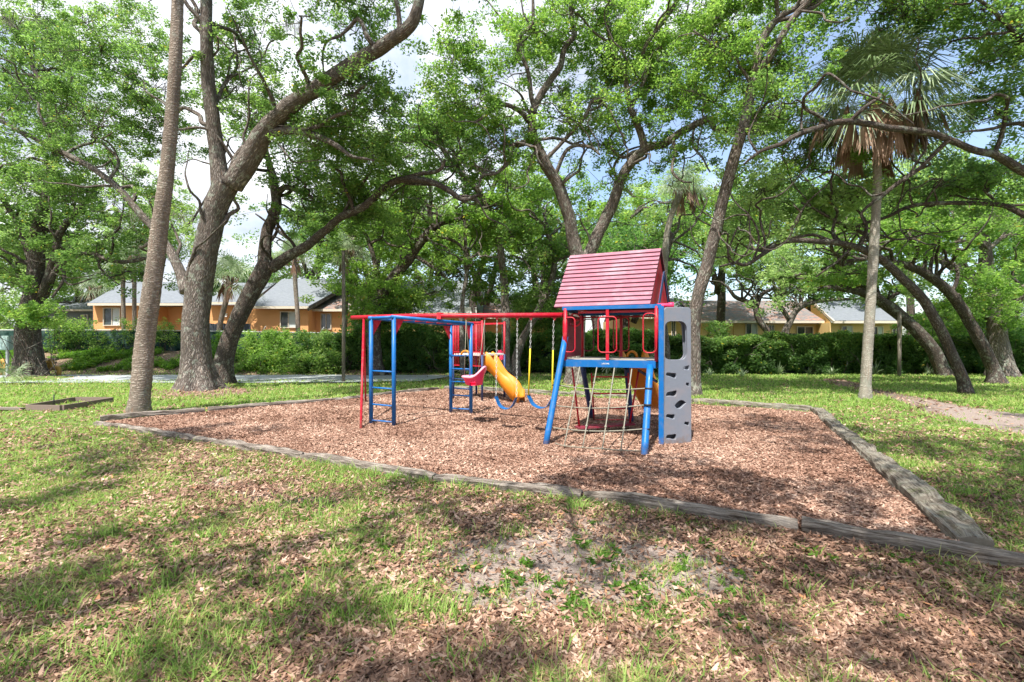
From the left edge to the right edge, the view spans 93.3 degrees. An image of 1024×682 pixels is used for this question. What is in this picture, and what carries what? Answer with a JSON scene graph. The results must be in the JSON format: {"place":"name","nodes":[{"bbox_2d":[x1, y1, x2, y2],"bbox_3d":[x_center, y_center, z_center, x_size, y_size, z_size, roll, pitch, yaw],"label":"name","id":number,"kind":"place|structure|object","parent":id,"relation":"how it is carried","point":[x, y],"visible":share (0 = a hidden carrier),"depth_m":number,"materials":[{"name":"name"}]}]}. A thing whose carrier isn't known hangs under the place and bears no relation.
{"place":"outdoors","nodes":[
{"label":"outdoors","id":0,"kind":"place"},
{"bbox_2d":[0,375,448,382],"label":"road","id":1,"kind":"structure","parent":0,"point":[263,378],"depth_m":20.83,"materials":[{"name":"asphalt"}]},
{"bbox_2d":[0,336,12,375],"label":"sign","id":2,"kind":"object","parent":1,"relation":"on","point":[9,346],"visible":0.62,"depth_m":22.40,"materials":[{"name":"metal"}]},
{"bbox_2d":[0,351,1023,677],"bbox_3d":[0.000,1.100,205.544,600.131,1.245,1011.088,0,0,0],"label":"ground","id":3,"kind":"structure","parent":0,"point":[1016,419],"depth_m":4.43,"materials":[{"name":"soil"}]},
{"bbox_2d":[0,360,37,383],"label":"palmetto","id":4,"kind":"object","parent":3,"relation":"on","point":[3,369],"visible":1,"depth_m":18.22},
{"bbox_2d":[0,286,46,329],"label":"bush","id":5,"kind":"object","parent":3,"relation":"on","point":[16,300],"visible":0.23,"depth_m":30.64,"materials":[{"name":"green plant"}]},
{"bbox_2d":[0,358,61,374],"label":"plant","id":6,"kind":"object","parent":3,"relation":"on","point":[50,366],"visible":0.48,"depth_m":22.74,"materials":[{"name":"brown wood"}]},
{"bbox_2d":[0,298,67,376],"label":"bush","id":7,"kind":"object","parent":3,"relation":"on","point":[31,313],"visible":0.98,"depth_m":20.92,"materials":[{"name":"green plant"}]},
{"bbox_2d":[0,191,84,272],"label":"oak tree","id":8,"kind":"object","parent":3,"relation":"on","point":[2,210],"visible":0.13,"depth_m":32.55,"materials":[{"name":"green plant"}]},
{"bbox_2d":[0,193,111,288],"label":"oak tree","id":9,"kind":"object","parent":3,"relation":"on","point":[59,273],"visible":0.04,"depth_m":37.62,"materials":[{"name":"green plant"}]},
{"bbox_2d":[42,295,92,329],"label":"house","id":10,"kind":"structure","parent":3,"relation":"on","point":[79,310],"depth_m":42.00,"materials":[{"name":"grey"}]},
{"bbox_2d":[25,397,113,411],"bbox_3d":[-11.111,1.585,12.127,1.246,0.170,1.708,0,0,0],"label":"garden bed","id":11,"kind":"object","parent":3,"relation":"on","point":[45,405],"visible":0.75,"depth_m":11.91,"materials":[{"name":"wood"}]},
{"bbox_2d":[42,316,99,353],"bbox_3d":[-24.696,-0.347,27.042,3.040,2.246,1.724,0,0,0],"label":"bush","id":12,"kind":"object","parent":3,"relation":"on","point":[69,327],"visible":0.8,"depth_m":26.89,"materials":[{"name":"green plant"}]},
{"bbox_2d":[43,329,123,351],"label":"bush","id":13,"kind":"object","parent":3,"relation":"on","point":[92,342],"visible":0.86,"depth_m":26.89,"materials":[{"name":"green plant"}]},
{"bbox_2d":[46,236,137,302],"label":"oak tree","id":14,"kind":"object","parent":3,"relation":"on","point":[76,294],"visible":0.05,"depth_m":42.74,"materials":[{"name":"green plant"}]},
{"bbox_2d":[0,0,188,377],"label":"oak tree","id":15,"kind":"object","parent":3,"relation":"on","point":[37,280],"visible":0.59,"depth_m":21.49,"materials":[{"name":"green plant"}]},
{"bbox_2d":[75,271,113,321],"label":"palm tree","id":16,"kind":"object","parent":3,"relation":"on","point":[93,294],"visible":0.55,"depth_m":35.78,"materials":[{"name":"green plant"}]},
{"bbox_2d":[94,246,142,329],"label":"palm tree","id":17,"kind":"object","parent":3,"relation":"on","point":[123,307],"visible":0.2,"depth_m":29.91,"materials":[{"name":"green plant"}]},
{"bbox_2d":[122,243,145,329],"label":"palm tree","id":18,"kind":"object","parent":3,"relation":"on","point":[134,304],"visible":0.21,"depth_m":30.32,"materials":[{"name":"green plant"}]},
{"bbox_2d":[110,317,180,351],"bbox_3d":[-20.391,-0.438,27.116,3.754,2.050,1.302,0,0,0],"label":"bush","id":19,"kind":"object","parent":3,"relation":"on","point":[160,328],"visible":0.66,"depth_m":27.03,"materials":[{"name":"green plant"}]},
{"bbox_2d":[100,408,204,420],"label":"landscape timber","id":20,"kind":"object","parent":3,"relation":"on","point":[110,417],"visible":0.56,"depth_m":10.30,"materials":[{"name":"wood"}]},
{"bbox_2d":[125,0,183,412],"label":"palm tree","id":21,"kind":"object","parent":3,"relation":"on","point":[141,380],"visible":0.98,"depth_m":10.61,"materials":[{"name":"brown plant"}]},
{"bbox_2d":[93,421,217,443],"bbox_3d":[-6.484,1.659,8.675,3.882,0.206,0.176,0,0,27],"label":"landscape timber","id":22,"kind":"object","parent":3,"relation":"on","point":[157,432],"visible":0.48,"depth_m":8.48,"materials":[{"name":"wood"}]},
{"bbox_2d":[69,158,242,281],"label":"oak tree","id":23,"kind":"object","parent":3,"relation":"on","point":[191,239],"visible":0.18,"depth_m":41.16,"materials":[{"name":"green plant"}]},
{"bbox_2d":[87,282,234,329],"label":"house","id":24,"kind":"structure","parent":3,"relation":"on","point":[106,308],"depth_m":34.00,"materials":[{"name":"orange paint"}]},
{"bbox_2d":[103,308,120,325],"bbox_3d":[-28.077,-1.706,33.950,1.200,1.275,0.100,0,0,0],"label":"window","id":25,"kind":"structure","parent":24,"relation":"in","point":[109,314],"depth_m":33.97,"materials":[{"name":"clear glass"}]},
{"bbox_2d":[0,324,323,351],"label":"chain link fence","id":26,"kind":"object","parent":3,"relation":"on","point":[11,333],"visible":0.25,"depth_m":27.51,"materials":[{"name":"metal"}]},
{"bbox_2d":[0,346,341,372],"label":"bank weeds","id":27,"kind":"object","parent":3,"relation":"on","point":[83,361],"visible":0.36,"depth_m":25.46,"materials":[{"name":"green plant"}]},
{"bbox_2d":[175,248,301,295],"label":"oak tree","id":28,"kind":"object","parent":3,"relation":"on","point":[218,283],"visible":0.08,"depth_m":44.59,"materials":[{"name":"green plant"}]},
{"bbox_2d":[213,248,266,330],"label":"palm tree","id":29,"kind":"object","parent":3,"relation":"on","point":[225,293],"visible":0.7,"depth_m":30.85,"materials":[{"name":"green plant"}]},
{"bbox_2d":[0,0,494,391],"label":"oak tree","id":30,"kind":"object","parent":3,"relation":"on","point":[197,366],"visible":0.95,"depth_m":15.42,"materials":[{"name":"green plant"}]},
{"bbox_2d":[212,439,305,458],"bbox_3d":[-3.843,1.649,7.279,2.044,0.212,0.187,0,0,28],"label":"landscape timber","id":31,"kind":"object","parent":3,"relation":"on","point":[244,445],"visible":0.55,"depth_m":7.17,"materials":[{"name":"wood"}]},
{"bbox_2d":[208,397,341,410],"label":"landscape timber","id":32,"kind":"object","parent":3,"relation":"on","point":[215,408],"visible":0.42,"depth_m":11.93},
{"bbox_2d":[234,325,341,374],"bbox_3d":[-11.433,0.485,24.732,6.452,2.694,3.235,0,0,0],"label":"bush","id":33,"kind":"object","parent":3,"relation":"on","point":[259,350],"visible":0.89,"depth_m":24.12,"materials":[{"name":"green plant"}]},
{"bbox_2d":[210,279,370,332],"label":"house","id":34,"kind":"structure","parent":3,"relation":"on","point":[275,309],"depth_m":33.96,"materials":[{"name":"orange paint"}]},
{"bbox_2d":[280,311,295,327],"bbox_3d":[-15.227,-1.455,32.950,1.128,1.128,0.100,0,0,0],"label":"window","id":35,"kind":"structure","parent":34,"relation":"in","point":[287,318],"depth_m":32.96,"materials":[{"name":"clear glass"}]},
{"bbox_2d":[321,313,331,329],"bbox_3d":[-13.122,-1.376,34.150,0.754,1.131,0.100,0,0,0],"label":"window","id":36,"kind":"structure","parent":34,"relation":"in","point":[326,318],"depth_m":34.18,"materials":[{"name":"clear glass"}]},
{"bbox_2d":[272,237,319,330],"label":"palm tree","id":37,"kind":"object","parent":3,"relation":"on","point":[295,268],"visible":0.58,"depth_m":29.89,"materials":[{"name":"green plant"}]},
{"bbox_2d":[235,190,390,282],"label":"oak tree","id":38,"kind":"object","parent":3,"relation":"on","point":[288,270],"visible":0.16,"depth_m":38.90,"materials":[{"name":"green plant"}]},
{"bbox_2d":[287,327,358,374],"bbox_3d":[-9.706,0.586,24.908,3.656,2.577,3.372,0,0,0],"label":"bush","id":39,"kind":"object","parent":3,"relation":"on","point":[321,340],"visible":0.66,"depth_m":24.36,"materials":[{"name":"green plant"}]},
{"bbox_2d":[342,250,345,382],"bbox_3d":[-6.723,-0.954,19.312,0.146,5.309,0.134,0,0,0],"label":"wooden post","id":40,"kind":"object","parent":3,"relation":"on","point":[343,315],"visible":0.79,"depth_m":19.25,"materials":[{"name":"brown wood"}]},
{"bbox_2d":[320,233,370,369],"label":"palm tree","id":41,"kind":"object","parent":3,"relation":"on","point":[348,254],"visible":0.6,"depth_m":24.48,"materials":[{"name":"green plant"}]},
{"bbox_2d":[214,83,510,383],"bbox_3d":[-6.277,-4.159,18.287,13.033,11.867,6.044,0,0,16],"label":"oak tree","id":42,"kind":"object","parent":3,"relation":"on","point":[356,205],"visible":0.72,"depth_m":17.93,"materials":[{"name":"green plant"}]},
{"bbox_2d":[300,453,436,481],"bbox_3d":[-1.919,1.644,6.238,2.284,0.224,0.173,0,0,28],"label":"landscape timber","id":43,"kind":"object","parent":3,"relation":"on","point":[362,464],"visible":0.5,"depth_m":6.13,"materials":[{"name":"wood"}]},
{"bbox_2d":[332,319,413,371],"bbox_3d":[-7.170,0.168,25.375,3.830,3.180,2.786,0,0,0],"label":"bush","id":44,"kind":"object","parent":3,"relation":"on","point":[357,326],"visible":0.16,"depth_m":24.48,"materials":[{"name":"green plant"}]},
{"bbox_2d":[292,170,459,282],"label":"oak tree","id":45,"kind":"object","parent":3,"relation":"on","point":[332,264],"visible":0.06,"depth_m":34.50,"materials":[{"name":"green plant"}]},
{"bbox_2d":[342,387,439,398],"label":"landscape timber","id":46,"kind":"object","parent":3,"relation":"on","point":[402,391],"visible":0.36,"depth_m":14.71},
{"bbox_2d":[298,149,497,375],"bbox_3d":[-5.419,-3.789,23.410,9.603,11.088,6.933,0,0,0],"label":"oak tree","id":47,"kind":"object","parent":3,"relation":"on","point":[383,290],"visible":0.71,"depth_m":22.80,"materials":[{"name":"green plant"}]},
{"bbox_2d":[364,174,472,280],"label":"oak tree","id":48,"kind":"object","parent":3,"relation":"on","point":[449,202],"visible":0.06,"depth_m":41.02,"materials":[{"name":"green plant"}]},
{"bbox_2d":[388,318,485,372],"bbox_3d":[-3.922,0.209,25.467,5.206,3.018,2.982,0,0,0],"label":"bush","id":49,"kind":"object","parent":3,"relation":"on","point":[420,328],"visible":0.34,"depth_m":24.54,"materials":[{"name":"green plant"}]},
{"bbox_2d":[409,161,519,376],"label":"oak tree","id":50,"kind":"object","parent":3,"relation":"on","point":[464,288],"visible":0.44,"depth_m":22.37,"materials":[{"name":"green plant"}]},
{"bbox_2d":[388,281,546,332],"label":"house","id":51,"kind":"structure","parent":3,"relation":"on","point":[491,308],"depth_m":36.42,"materials":[{"name":"grey paint"}]},
{"bbox_2d":[387,163,561,331],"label":"oak tree","id":52,"kind":"object","parent":3,"relation":"on","point":[509,250],"visible":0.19,"depth_m":32.83,"materials":[{"name":"green plant"}]},
{"bbox_2d":[370,78,584,375],"bbox_3d":[-1.870,-5.121,22.795,9.724,13.709,7.476,0,0,0],"label":"oak tree","id":53,"kind":"object","parent":3,"relation":"on","point":[501,202],"visible":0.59,"depth_m":22.02,"materials":[{"name":"green plant"}]},
{"bbox_2d":[326,333,652,372],"bbox_3d":[-1.280,0.785,25.756,18.187,2.530,0.212,0,0,5],"label":"chain link fence","id":54,"kind":"object","parent":3,"relation":"on","point":[537,359],"visible":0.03,"depth_m":25.49,"materials":[{"name":"metal"}]},
{"bbox_2d":[333,327,658,373],"bbox_3d":[-0.533,0.560,24.757,17.186,2.712,2.035,0,0,0],"label":"hedge","id":55,"kind":"object","parent":3,"relation":"on","point":[538,341],"visible":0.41,"depth_m":24.50,"materials":[{"name":"green plant"}]},
{"bbox_2d":[444,386,569,395],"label":"landscape timber","id":56,"kind":"object","parent":3,"relation":"on","point":[535,391],"visible":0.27,"depth_m":15.09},
{"bbox_2d":[433,474,582,498],"bbox_3d":[-0.080,1.657,5.410,1.735,0.209,0.185,0,0,20],"label":"landscape timber","id":57,"kind":"object","parent":3,"relation":"on","point":[533,488],"visible":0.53,"depth_m":5.32,"materials":[{"name":"wood"}]},
{"bbox_2d":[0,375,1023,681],"bbox_3d":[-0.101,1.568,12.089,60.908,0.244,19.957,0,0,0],"label":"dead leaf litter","id":58,"kind":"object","parent":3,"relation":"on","point":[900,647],"visible":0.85,"depth_m":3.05,"materials":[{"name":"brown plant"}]},
{"bbox_2d":[4,450,1023,629],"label":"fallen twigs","id":59,"kind":"object","parent":58,"relation":"on","point":[522,577],"visible":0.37,"depth_m":3.63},
{"bbox_2d":[0,367,1023,681],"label":"lawn grass","id":60,"kind":"structure","parent":3,"relation":"on","point":[896,385],"depth_m":4.75,"materials":[{"name":"plant"}]},
{"bbox_2d":[0,428,1023,681],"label":"weeds","id":61,"kind":"object","parent":3,"relation":"on","point":[574,596],"visible":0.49,"depth_m":3.23,"materials":[{"name":"green plant"}]},
{"bbox_2d":[104,388,958,540],"bbox_3d":[-0.416,1.649,10.426,13.180,0.095,8.811,0,0,28],"label":"mulch bed","id":62,"kind":"object","parent":3,"relation":"on","point":[684,473],"visible":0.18,"depth_m":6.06,"materials":[{"name":"wood"}]},
{"bbox_2d":[453,320,524,402],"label":"play tower","id":63,"kind":"structure","parent":62,"relation":"on","point":[506,380],"depth_m":13.04,"materials":[{"name":"red paint"}]},
{"bbox_2d":[351,248,690,454],"bbox_3d":[-0.723,0.066,9.768,8.049,3.281,4.282,0,0,17],"label":"play set","id":64,"kind":"object","parent":62,"relation":"on","point":[606,285],"visible":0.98,"depth_m":8.16,"materials":[{"name":"blue paint"}]},
{"bbox_2d":[462,320,486,390],"bbox_3d":[-0.752,0.305,9.602,0.506,1.459,0.441,0,0,0],"label":"toddler swing","id":65,"kind":"object","parent":64,"relation":"hanging from","point":[477,378],"visible":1,"depth_m":9.50,"materials":[{"name":"pink plastic"}]},
{"bbox_2d":[495,320,517,408],"bbox_3d":[-0.126,0.438,9.196,0.490,1.703,0.217,0,0,27],"label":"belt swing","id":66,"kind":"object","parent":64,"relation":"hanging from","point":[499,403],"visible":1,"depth_m":9.18,"materials":[{"name":"metal"}]},
{"bbox_2d":[527,320,553,408],"bbox_3d":[0.521,0.419,8.898,0.500,1.628,0.161,0,0,27],"label":"belt swing","id":67,"kind":"object","parent":64,"relation":"hanging from","point":[531,401],"visible":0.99,"depth_m":8.94,"materials":[{"name":"metal"}]},
{"bbox_2d":[571,368,638,428],"bbox_3d":[1.643,1.003,8.645,1.349,1.084,0.293,0,0,-15],"label":"glider swing","id":68,"kind":"object","parent":64,"relation":"hanging from","point":[617,424],"visible":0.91,"depth_m":8.59,"materials":[{"name":"red plastic"}]},
{"bbox_2d":[469,161,620,304],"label":"oak tree","id":69,"kind":"object","parent":3,"relation":"on","point":[542,179],"visible":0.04,"depth_m":36.87,"materials":[{"name":"green plant"}]},
{"bbox_2d":[500,295,591,334],"bbox_3d":[1.908,-0.523,27.338,5.212,4.513,3.798,0,0,0],"label":"bush","id":70,"kind":"object","parent":3,"relation":"on","point":[542,324],"visible":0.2,"depth_m":26.18,"materials":[{"name":"green plant"}]},
{"bbox_2d":[462,157,653,376],"bbox_3d":[1.189,-3.333,23.448,6.552,10.164,8.920,0,0,-30],"label":"oak tree","id":71,"kind":"object","parent":3,"relation":"on","point":[550,250],"visible":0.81,"depth_m":22.70,"materials":[{"name":"green plant"}]},
{"bbox_2d":[520,165,672,328],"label":"oak tree","id":72,"kind":"object","parent":3,"relation":"on","point":[590,213],"visible":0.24,"depth_m":34.84,"materials":[{"name":"green plant"}]},
{"bbox_2d":[393,0,807,384],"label":"oak tree","id":73,"kind":"object","parent":3,"relation":"on","point":[619,72],"visible":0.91,"depth_m":16.70,"materials":[{"name":"green plant"}]},
{"bbox_2d":[570,390,692,402],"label":"landscape timber","id":74,"kind":"object","parent":3,"relation":"on","point":[578,393],"visible":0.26,"depth_m":14.00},
{"bbox_2d":[539,214,738,327],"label":"oak tree","id":75,"kind":"object","parent":3,"relation":"on","point":[625,234],"visible":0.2,"depth_m":27.85,"materials":[{"name":"green plant"}]},
{"bbox_2d":[592,160,732,279],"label":"oak tree","id":76,"kind":"object","parent":3,"relation":"on","point":[662,208],"visible":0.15,"depth_m":39.37,"materials":[{"name":"green plant"}]},
{"bbox_2d":[650,158,711,376],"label":"palm tree","id":77,"kind":"object","parent":3,"relation":"on","point":[679,200],"visible":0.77,"depth_m":21.88,"materials":[{"name":"green plant"}]},
{"bbox_2d":[641,180,721,359],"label":"oak tree","id":78,"kind":"object","parent":3,"relation":"on","point":[654,232],"visible":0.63,"depth_m":23.61,"materials":[{"name":"green plant"}]},
{"bbox_2d":[583,491,797,531],"bbox_3d":[1.633,1.649,4.668,1.941,0.217,0.169,0,0,28],"label":"landscape timber","id":79,"kind":"object","parent":3,"relation":"on","point":[685,507],"visible":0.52,"depth_m":4.57,"materials":[{"name":"wood"}]},
{"bbox_2d":[603,298,824,337],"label":"house","id":80,"kind":"structure","parent":3,"relation":"on","point":[742,318],"depth_m":36.38,"materials":[{"name":"grey paint"}]},
{"bbox_2d":[626,171,801,335],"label":"oak tree","id":81,"kind":"object","parent":3,"relation":"on","point":[721,303],"visible":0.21,"depth_m":33.08,"materials":[{"name":"green plant"}]},
{"bbox_2d":[701,320,732,337],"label":"bush","id":82,"kind":"object","parent":3,"relation":"on","point":[720,332],"visible":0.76,"depth_m":24.97,"materials":[{"name":"green plant"}]},
{"bbox_2d":[693,398,811,410],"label":"landscape timber","id":83,"kind":"object","parent":3,"relation":"on","point":[783,406],"visible":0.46,"depth_m":11.96,"materials":[{"name":"wood"}]},
{"bbox_2d":[688,220,819,332],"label":"oak tree","id":84,"kind":"object","parent":3,"relation":"on","point":[747,274],"visible":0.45,"depth_m":28.86,"materials":[{"name":"green plant"}]},
{"bbox_2d":[654,0,912,395],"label":"oak tree","id":85,"kind":"object","parent":3,"relation":"on","point":[728,46],"visible":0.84,"depth_m":13.59,"materials":[{"name":"green plant"}]},
{"bbox_2d":[733,158,862,292],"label":"oak tree","id":86,"kind":"object","parent":3,"relation":"on","point":[776,227],"visible":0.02,"depth_m":40.87,"materials":[{"name":"green plant"}]},
{"bbox_2d":[731,251,895,333],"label":"oak tree","id":87,"kind":"object","parent":3,"relation":"on","point":[791,317],"visible":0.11,"depth_m":29.43,"materials":[{"name":"green plant"}]},
{"bbox_2d":[690,130,974,393],"bbox_3d":[9.142,-2.436,15.104,10.043,8.379,5.800,0,0,-23],"label":"oak tree","id":88,"kind":"object","parent":3,"relation":"on","point":[823,204],"visible":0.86,"depth_m":14.69,"materials":[{"name":"green plant"}]},
{"bbox_2d":[766,145,917,297],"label":"oak tree","id":89,"kind":"object","parent":3,"relation":"on","point":[815,180],"visible":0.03,"depth_m":38.67,"materials":[{"name":"green plant"}]},
{"bbox_2d":[810,406,876,452],"bbox_3d":[6.056,1.630,9.047,0.283,0.258,4.926,0,0,25],"label":"landscape timber","id":90,"kind":"object","parent":3,"relation":"on","point":[857,442],"visible":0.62,"depth_m":8.19,"materials":[{"name":"wood"}]},
{"bbox_2d":[669,329,1023,374],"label":"hedge","id":91,"kind":"object","parent":3,"relation":"on","point":[823,350],"visible":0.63,"depth_m":24.00,"materials":[{"name":"green plant"}]},
{"bbox_2d":[742,226,953,375],"bbox_3d":[16.271,-2.136,22.973,9.773,7.892,5.957,0,0,0],"label":"oak tree","id":92,"kind":"object","parent":3,"relation":"on","point":[916,330],"visible":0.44,"depth_m":22.78,"materials":[{"name":"green plant"}]},
{"bbox_2d":[803,298,901,333],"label":"house","id":93,"kind":"structure","parent":3,"relation":"on","point":[839,317],"depth_m":34.75,"materials":[{"name":"yellow paint"}]},
{"bbox_2d":[711,0,1023,260],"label":"oak tree","id":94,"kind":"object","parent":3,"relation":"on","point":[968,179],"visible":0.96,"depth_m":12.31,"materials":[{"name":"green plant"}]},
{"bbox_2d":[763,21,987,398],"bbox_3d":[10.287,-3.575,13.679,5.056,10.617,5.227,0,0,0],"label":"palm tree","id":95,"kind":"object","parent":3,"relation":"on","point":[860,63],"visible":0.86,"depth_m":13.03,"materials":[{"name":"green plant"}]},
{"bbox_2d":[897,312,901,375],"bbox_3d":[18.018,0.174,22.507,0.169,3.053,0.156,0,0,0],"label":"wooden post","id":96,"kind":"object","parent":3,"relation":"on","point":[899,344],"visible":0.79,"depth_m":22.46,"materials":[{"name":"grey wood"}]},
{"bbox_2d":[859,450,944,504],"bbox_3d":[4.540,1.613,5.735,0.297,0.272,2.313,0,0,25],"label":"landscape timber","id":97,"kind":"object","parent":3,"relation":"on","point":[910,485],"visible":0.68,"depth_m":5.34,"materials":[{"name":"wood"}]},
{"bbox_2d":[791,179,1023,384],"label":"oak tree","id":98,"kind":"object","parent":3,"relation":"on","point":[929,253],"visible":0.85,"depth_m":17.97,"materials":[{"name":"green plant"}]},
{"bbox_2d":[802,155,1023,376],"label":"oak tree","id":99,"kind":"object","parent":3,"relation":"on","point":[997,328],"visible":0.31,"depth_m":21.98,"materials":[{"name":"green plant"}]},
{"bbox_2d":[802,516,1023,567],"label":"landscape timber","id":100,"kind":"object","parent":3,"relation":"on","point":[984,554],"visible":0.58,"depth_m":3.75,"materials":[{"name":"wood"}]},
{"bbox_2d":[838,133,1017,334],"bbox_3d":[28.896,-6.660,35.684,12.513,16.886,8.526,0,0,0],"label":"oak tree","id":101,"kind":"object","parent":3,"relation":"on","point":[910,309],"visible":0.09,"depth_m":35.51,"materials":[{"name":"green plant"}]},
{"bbox_2d":[889,309,966,336],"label":"bush","id":102,"kind":"object","parent":3,"relation":"on","point":[923,323],"visible":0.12,"depth_m":25.62,"materials":[{"name":"green plant"}]},
{"bbox_2d":[916,499,994,546],"bbox_3d":[3.843,1.631,4.236,0.296,0.248,0.951,0,0,26],"label":"landscape timber","id":103,"kind":"object","parent":3,"relation":"on","point":[952,521],"visible":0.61,"depth_m":4.10,"materials":[{"name":"wood"}]},
{"bbox_2d":[922,181,1023,329],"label":"oak tree","id":104,"kind":"object","parent":3,"relation":"on","point":[1021,199],"visible":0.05,"depth_m":32.99,"materials":[{"name":"green plant"}]},
{"bbox_2d":[941,299,1023,332],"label":"bush","id":105,"kind":"object","parent":3,"relation":"on","point":[983,324],"visible":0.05,"depth_m":26.64,"materials":[{"name":"green plant"}]},
{"bbox_2d":[960,226,1023,292],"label":"oak tree","id":106,"kind":"object","parent":3,"relation":"on","point":[1020,270],"visible":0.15,"depth_m":29.59,"materials":[{"name":"green plant"}]},
{"bbox_2d":[985,323,1023,370],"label":"bush","id":107,"kind":"object","parent":3,"relation":"on","point":[1017,336],"visible":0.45,"depth_m":23.64,"materials":[{"name":"green plant"}]},
{"bbox_2d":[0,0,1023,334],"label":"sky","id":108,"kind":"structure","parent":0,"point":[197,173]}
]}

